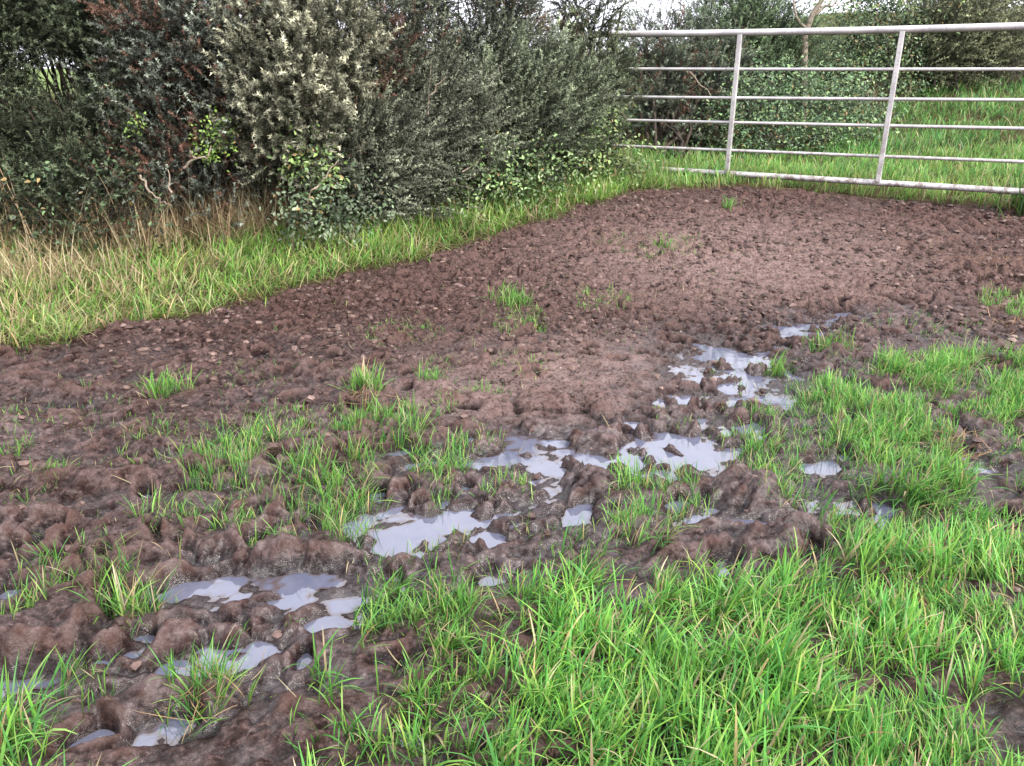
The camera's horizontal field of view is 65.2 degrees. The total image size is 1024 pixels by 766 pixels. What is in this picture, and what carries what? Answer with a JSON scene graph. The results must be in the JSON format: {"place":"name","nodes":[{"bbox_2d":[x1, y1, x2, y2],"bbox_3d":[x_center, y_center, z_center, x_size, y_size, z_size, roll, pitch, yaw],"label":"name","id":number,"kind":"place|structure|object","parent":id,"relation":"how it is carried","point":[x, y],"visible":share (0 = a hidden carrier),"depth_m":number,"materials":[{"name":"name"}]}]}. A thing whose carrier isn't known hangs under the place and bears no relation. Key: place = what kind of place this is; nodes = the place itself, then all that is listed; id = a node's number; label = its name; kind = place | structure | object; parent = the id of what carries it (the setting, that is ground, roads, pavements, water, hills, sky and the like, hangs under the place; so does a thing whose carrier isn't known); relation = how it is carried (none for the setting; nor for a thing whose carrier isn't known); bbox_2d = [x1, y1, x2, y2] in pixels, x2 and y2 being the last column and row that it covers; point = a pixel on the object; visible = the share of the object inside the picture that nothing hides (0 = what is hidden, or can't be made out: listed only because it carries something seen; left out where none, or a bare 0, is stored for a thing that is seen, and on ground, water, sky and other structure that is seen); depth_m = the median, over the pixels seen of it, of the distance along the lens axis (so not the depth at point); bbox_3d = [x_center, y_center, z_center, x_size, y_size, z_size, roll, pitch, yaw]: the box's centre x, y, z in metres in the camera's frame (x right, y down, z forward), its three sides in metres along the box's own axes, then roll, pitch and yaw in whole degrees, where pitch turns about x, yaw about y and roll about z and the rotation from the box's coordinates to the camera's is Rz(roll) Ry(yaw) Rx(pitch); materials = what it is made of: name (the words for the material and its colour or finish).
{"place":"outdoors","nodes":[
{"label":"outdoors","id":0,"kind":"place"},
{"bbox_2d":[0,12,1023,765],"bbox_3d":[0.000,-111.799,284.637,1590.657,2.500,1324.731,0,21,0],"label":"ground","id":1,"kind":"structure","parent":0,"point":[238,734],"depth_m":2.91,"materials":[{"name":"brown soil"}]},
{"bbox_2d":[0,0,42,182],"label":"gorse bush","id":2,"kind":"object","parent":1,"relation":"on","point":[2,74],"visible":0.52,"depth_m":5.04,"materials":[{"name":"green plant"}]},
{"bbox_2d":[0,140,180,262],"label":"bramble","id":3,"kind":"object","parent":1,"relation":"on","point":[114,197],"visible":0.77,"depth_m":4.99,"materials":[{"name":"green plant"}]},
{"bbox_2d":[139,170,172,205],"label":"bare branch","id":4,"kind":"object","parent":3,"relation":"on","point":[149,191],"visible":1,"depth_m":4.87,"materials":[{"name":"brown wood"}]},
{"bbox_2d":[0,157,196,268],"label":"dead stems","id":5,"kind":"object","parent":1,"relation":"on","point":[29,230],"visible":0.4,"depth_m":5.16,"materials":[{"name":"plant"}]},
{"bbox_2d":[0,227,197,301],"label":"dead stems","id":6,"kind":"object","parent":1,"relation":"on","point":[26,272],"visible":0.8,"depth_m":4.78,"materials":[{"name":"plant"}]},
{"bbox_2d":[0,0,198,249],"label":"gorse bush","id":7,"kind":"object","parent":1,"relation":"on","point":[61,30],"visible":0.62,"depth_m":5.10,"materials":[{"name":"green plant"}]},
{"bbox_2d":[67,555,186,641],"bbox_3d":[-0.980,0.543,2.019,0.274,0.209,0.263,0,21,0],"label":"grass tuft","id":8,"kind":"object","parent":1,"relation":"on","point":[120,604],"visible":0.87,"depth_m":2.02,"materials":[{"name":"green plant"}]},
{"bbox_2d":[113,111,151,215],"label":"leafy sprig","id":9,"kind":"object","parent":1,"relation":"on","point":[135,123],"visible":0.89,"depth_m":4.84,"materials":[{"name":"green plant"}]},
{"bbox_2d":[126,364,205,403],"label":"grass tuft","id":10,"kind":"object","parent":1,"relation":"on","point":[168,384],"visible":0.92,"depth_m":3.34,"materials":[{"name":"green plant"}]},
{"bbox_2d":[45,0,301,252],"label":"gorse bush","id":11,"kind":"object","parent":1,"relation":"on","point":[178,60],"visible":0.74,"depth_m":5.10,"materials":[{"name":"green plant"}]},
{"bbox_2d":[183,146,210,168],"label":"bare branch","id":12,"kind":"object","parent":11,"relation":"attached to","point":[190,161],"visible":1,"depth_m":4.98,"materials":[{"name":"brown wood"}]},
{"bbox_2d":[18,171,362,263],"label":"dead stems","id":13,"kind":"object","parent":1,"relation":"on","point":[199,219],"visible":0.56,"depth_m":5.38,"materials":[{"name":"plant"}]},
{"bbox_2d":[144,624,265,740],"bbox_3d":[-0.663,0.647,1.733,0.231,0.218,0.278,-14,25,-31],"label":"grass tuft","id":14,"kind":"object","parent":1,"relation":"on","point":[219,679],"visible":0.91,"depth_m":1.73,"materials":[{"name":"green plant"}]},
{"bbox_2d":[188,105,241,217],"bbox_3d":[-1.999,-1.440,5.390,0.353,0.835,0.945,-10,23,-23],"label":"leafy sprig","id":15,"kind":"object","parent":1,"relation":"on","point":[217,124],"visible":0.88,"depth_m":5.08,"materials":[{"name":"green plant"}]},
{"bbox_2d":[185,0,405,193],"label":"gorse bush","id":16,"kind":"object","parent":1,"relation":"on","point":[304,64],"visible":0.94,"depth_m":5.07,"materials":[{"name":"green plant"}]},
{"bbox_2d":[264,112,350,220],"bbox_3d":[-1.366,-1.492,5.561,0.550,0.798,1.269,-2,22,-4],"label":"bramble","id":17,"kind":"object","parent":1,"relation":"on","point":[305,165],"visible":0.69,"depth_m":5.19,"materials":[{"name":"green plant"}]},
{"bbox_2d":[305,160,337,205],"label":"bare branch","id":18,"kind":"object","parent":17,"relation":"attached to","point":[308,202],"visible":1,"depth_m":5.02,"materials":[{"name":"brown wood"}]},
{"bbox_2d":[259,148,397,253],"bbox_3d":[-1.197,-1.313,5.492,0.873,0.688,1.353,0,21,0],"label":"bramble","id":19,"kind":"object","parent":1,"relation":"on","point":[343,207],"visible":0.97,"depth_m":5.22,"materials":[{"name":"green plant"}]},
{"bbox_2d":[227,0,461,232],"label":"gorse bush","id":20,"kind":"object","parent":1,"relation":"on","point":[394,52],"visible":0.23,"depth_m":5.60,"materials":[{"name":"green plant"}]},
{"bbox_2d":[329,358,395,394],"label":"grass tuft","id":21,"kind":"object","parent":1,"relation":"on","point":[360,382],"visible":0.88,"depth_m":3.31,"materials":[{"name":"green plant"}]},
{"bbox_2d":[287,8,532,230],"bbox_3d":[-0.696,-1.876,5.975,1.714,1.695,1.856,0,21,0],"label":"gorse bush","id":22,"kind":"object","parent":1,"relation":"on","point":[422,161],"visible":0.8,"depth_m":5.63,"materials":[{"name":"green plant"}]},
{"bbox_2d":[427,65,444,114],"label":"bare branch","id":23,"kind":"object","parent":22,"relation":"attached to","point":[432,92],"visible":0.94,"depth_m":5.61,"materials":[{"name":"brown wood"}]},
{"bbox_2d":[461,149,492,172],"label":"bare branch","id":24,"kind":"object","parent":22,"relation":"attached to","point":[474,165],"visible":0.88,"depth_m":5.78,"materials":[{"name":"brown wood"}]},
{"bbox_2d":[410,360,441,380],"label":"grass tuft","id":25,"kind":"object","parent":1,"relation":"on","point":[425,373],"visible":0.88,"depth_m":3.49,"materials":[{"name":"green plant"}]},
{"bbox_2d":[325,0,578,122],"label":"gorse bush","id":26,"kind":"object","parent":1,"relation":"on","point":[467,38],"visible":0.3,"depth_m":6.08,"materials":[{"name":"green plant"}]},
{"bbox_2d":[420,168,492,209],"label":"dead stems","id":27,"kind":"object","parent":1,"relation":"on","point":[459,193],"visible":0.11,"depth_m":6.17,"materials":[{"name":"plant"}]},
{"bbox_2d":[0,312,1008,747],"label":"puddle water","id":28,"kind":"structure","parent":1,"relation":"on","point":[294,592],"depth_m":2.50,"materials":[{"name":"grey liquid"}]},
{"bbox_2d":[477,278,535,308],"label":"grass tuft","id":29,"kind":"object","parent":1,"relation":"on","point":[509,298],"visible":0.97,"depth_m":4.59,"materials":[{"name":"green plant"}]},
{"bbox_2d":[0,197,1023,765],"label":"grass","id":30,"kind":"structure","parent":1,"relation":"on","point":[762,667],"depth_m":1.91,"materials":[{"name":"green plant"}]},
{"bbox_2d":[0,132,1023,354],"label":"grass","id":31,"kind":"structure","parent":1,"relation":"on","point":[389,238],"depth_m":5.24,"materials":[{"name":"green plant"}]},
{"bbox_2d":[0,158,1023,765],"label":"dead grass","id":32,"kind":"structure","parent":1,"relation":"on","point":[76,320],"depth_m":4.12,"materials":[{"name":"plant"}]},
{"bbox_2d":[1,188,1023,731],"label":"mud clods","id":33,"kind":"object","parent":1,"relation":"on","point":[121,620],"visible":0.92,"depth_m":4.42,"materials":[{"name":"brown soil"}]},
{"bbox_2d":[419,113,613,221],"bbox_3d":[-0.105,-1.637,6.007,1.121,0.741,1.498,18,28,39],"label":"bramble","id":34,"kind":"object","parent":1,"relation":"on","point":[516,192],"visible":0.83,"depth_m":5.96,"materials":[{"name":"green plant"}]},
{"bbox_2d":[426,0,629,208],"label":"gorse bush","id":35,"kind":"object","parent":1,"relation":"on","point":[546,101],"visible":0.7,"depth_m":6.10,"materials":[{"name":"green plant"}]},
{"bbox_2d":[57,190,1001,507],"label":"stones","id":36,"kind":"object","parent":1,"relation":"on","point":[327,384],"visible":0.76,"depth_m":4.36,"materials":[{"name":"brown stone"}]},
{"bbox_2d":[537,0,644,174],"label":"gorse bush","id":37,"kind":"object","parent":1,"relation":"on","point":[579,13],"visible":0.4,"depth_m":6.59,"materials":[{"name":"green plant"}]},
{"bbox_2d":[537,93,664,191],"bbox_3d":[0.731,-2.051,6.824,1.061,0.808,1.448,0,21,0],"label":"bramble","id":38,"kind":"object","parent":1,"relation":"on","point":[600,156],"visible":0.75,"depth_m":6.56,"materials":[{"name":"green plant"}]},
{"bbox_2d":[653,237,676,249],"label":"grass tuft","id":39,"kind":"object","parent":1,"relation":"on","point":[669,243],"visible":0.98,"depth_m":5.39,"materials":[{"name":"green plant"}]},
{"bbox_2d":[612,0,740,142],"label":"broom bush","id":40,"kind":"object","parent":1,"relation":"on","point":[680,3],"visible":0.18,"depth_m":8.95,"materials":[{"name":"green plant"}]},
{"bbox_2d":[621,114,750,154],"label":"dead stems","id":41,"kind":"object","parent":1,"relation":"on","point":[692,139],"visible":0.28,"depth_m":8.12,"materials":[{"name":"plant"}]},
{"bbox_2d":[606,1,773,160],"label":"gorse bush","id":42,"kind":"object","parent":1,"relation":"on","point":[671,83],"visible":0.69,"depth_m":8.07,"materials":[{"name":"green plant"}]},
{"bbox_2d":[689,71,710,95],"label":"bare branch","id":43,"kind":"object","parent":42,"relation":"attached to","point":[692,74],"visible":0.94,"depth_m":7.54,"materials":[{"name":"brown wood"}]},
{"bbox_2d":[720,194,743,210],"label":"grass tuft","id":44,"kind":"object","parent":1,"relation":"on","point":[727,204],"visible":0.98,"depth_m":6.13,"materials":[{"name":"green plant"}]},
{"bbox_2d":[673,0,855,143],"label":"broom bush","id":45,"kind":"object","parent":1,"relation":"on","point":[756,14],"visible":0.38,"depth_m":8.83,"materials":[{"name":"green plant"}]},
{"bbox_2d":[761,348,802,376],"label":"grass tuft","id":46,"kind":"object","parent":1,"relation":"on","point":[777,370],"visible":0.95,"depth_m":3.66,"materials":[{"name":"green plant"}]},
{"bbox_2d":[551,41,1023,183],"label":"grass","id":47,"kind":"structure","parent":1,"relation":"on","point":[923,142],"depth_m":8.01,"materials":[{"name":"green plant"}]},
{"bbox_2d":[672,42,922,161],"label":"undergrowth","id":48,"kind":"object","parent":1,"relation":"on","point":[810,141],"visible":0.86,"depth_m":8.08,"materials":[{"name":"green plant"}]},
{"bbox_2d":[586,22,1023,194],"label":"field gate","id":49,"kind":"structure","parent":1,"relation":"on","point":[896,69],"depth_m":6.29,"materials":[{"name":"metal"}]},
{"bbox_2d":[793,0,837,132],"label":"tree","id":50,"kind":"object","parent":1,"relation":"on","point":[816,10],"visible":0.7,"depth_m":8.76,"materials":[{"name":"grey plant"}]},
{"bbox_2d":[801,325,855,352],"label":"grass tuft","id":51,"kind":"object","parent":1,"relation":"on","point":[822,343],"visible":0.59,"depth_m":3.93,"materials":[{"name":"green plant"}]},
{"bbox_2d":[833,78,914,117],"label":"dead stems","id":52,"kind":"object","parent":1,"relation":"on","point":[876,93],"visible":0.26,"depth_m":9.50,"materials":[{"name":"plant"}]},
{"bbox_2d":[797,0,985,122],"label":"ivy hedge","id":53,"kind":"object","parent":1,"relation":"on","point":[860,41],"visible":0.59,"depth_m":9.57,"materials":[{"name":"green plant"}]},
{"bbox_2d":[870,0,1023,92],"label":"ivy hedge","id":54,"kind":"object","parent":1,"relation":"on","point":[1014,72],"visible":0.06,"depth_m":9.71,"materials":[{"name":"green plant"}]},
{"bbox_2d":[872,0,1023,94],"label":"broom bush","id":55,"kind":"object","parent":1,"relation":"on","point":[981,52],"visible":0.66,"depth_m":9.48,"materials":[{"name":"green plant"}]},
{"bbox_2d":[15,0,1022,68],"label":"sky","id":56,"kind":"structure","parent":0,"point":[643,3],"materials":[{"name":"white"}]}
]}

